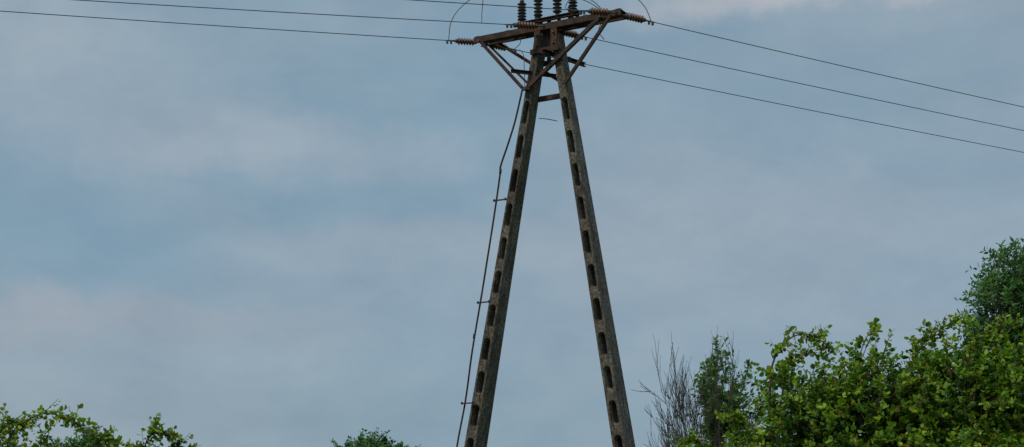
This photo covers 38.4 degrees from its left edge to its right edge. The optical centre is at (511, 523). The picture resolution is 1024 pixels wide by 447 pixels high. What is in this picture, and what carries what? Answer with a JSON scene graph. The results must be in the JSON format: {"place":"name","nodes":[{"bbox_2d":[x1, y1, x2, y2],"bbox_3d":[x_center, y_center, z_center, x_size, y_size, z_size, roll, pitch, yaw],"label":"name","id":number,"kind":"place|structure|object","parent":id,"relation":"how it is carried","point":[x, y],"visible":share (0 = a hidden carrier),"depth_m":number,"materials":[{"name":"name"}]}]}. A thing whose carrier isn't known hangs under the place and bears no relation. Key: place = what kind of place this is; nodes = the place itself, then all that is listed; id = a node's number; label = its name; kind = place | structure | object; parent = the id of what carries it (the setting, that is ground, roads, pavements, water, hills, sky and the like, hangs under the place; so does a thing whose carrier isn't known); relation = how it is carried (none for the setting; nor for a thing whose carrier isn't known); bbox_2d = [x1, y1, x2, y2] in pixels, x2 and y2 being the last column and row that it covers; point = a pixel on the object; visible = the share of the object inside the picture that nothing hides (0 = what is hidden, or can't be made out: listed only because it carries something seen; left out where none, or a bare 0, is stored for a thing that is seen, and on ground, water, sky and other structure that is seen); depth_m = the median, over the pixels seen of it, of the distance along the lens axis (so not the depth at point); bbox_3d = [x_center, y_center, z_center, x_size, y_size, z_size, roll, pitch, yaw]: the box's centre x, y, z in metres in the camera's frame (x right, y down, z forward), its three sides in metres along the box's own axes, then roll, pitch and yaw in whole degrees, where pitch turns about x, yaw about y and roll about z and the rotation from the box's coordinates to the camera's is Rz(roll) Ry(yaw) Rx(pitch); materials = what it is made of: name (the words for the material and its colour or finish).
{"place":"outdoors","nodes":[
{"label":"outdoors","id":0,"kind":"place"},
{"bbox_2d":[0,0,1023,446],"label":"sky","id":1,"kind":"structure","parent":0,"point":[239,237],"materials":[{"name":"blue"}]},
{"bbox_3d":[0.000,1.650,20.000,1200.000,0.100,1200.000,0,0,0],"label":"ground","id":2,"kind":"structure","parent":0,"visible":0},
{"bbox_2d":[49,425,140,446],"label":"distant bush","id":3,"kind":"object","parent":2,"relation":"on","point":[80,443],"visible":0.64,"depth_m":59.87,"materials":[{"name":"green plant"}]},
{"bbox_2d":[0,398,200,446],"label":"hawthorn bush","id":4,"kind":"object","parent":2,"relation":"on","point":[23,425],"visible":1,"depth_m":10.12,"materials":[{"name":"green plant"}]},
{"bbox_2d":[331,427,420,446],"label":"distant bush","id":5,"kind":"object","parent":2,"relation":"on","point":[368,441],"visible":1,"depth_m":59.71,"materials":[{"name":"green plant"}]},
{"bbox_2d":[445,0,654,446],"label":"utility pole","id":6,"kind":"object","parent":2,"relation":"on","point":[549,40],"visible":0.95,"depth_m":24.97,"materials":[{"name":"concrete"}]},
{"bbox_2d":[1,0,1023,152],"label":"power line","id":7,"kind":"object","parent":6,"relation":"attached to","point":[482,4],"visible":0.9,"depth_m":25.17,"materials":[{"name":"metal"}]},
{"bbox_2d":[631,326,745,446],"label":"bare tree","id":8,"kind":"object","parent":2,"relation":"on","point":[681,403],"visible":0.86,"depth_m":34.44,"materials":[{"name":"grey plant"}]},
{"bbox_2d":[687,332,789,446],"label":"young tree","id":9,"kind":"object","parent":2,"relation":"on","point":[735,404],"visible":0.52,"depth_m":35.71,"materials":[{"name":"green plant"}]},
{"bbox_2d":[669,310,1023,446],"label":"hawthorn bush","id":10,"kind":"object","parent":2,"relation":"on","point":[904,407],"visible":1,"depth_m":11.94,"materials":[{"name":"green plant"}]},
{"bbox_2d":[945,236,1023,418],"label":"willow tree","id":11,"kind":"object","parent":2,"relation":"on","point":[1007,286],"visible":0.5,"depth_m":29.59,"materials":[{"name":"green plant"}]}
]}

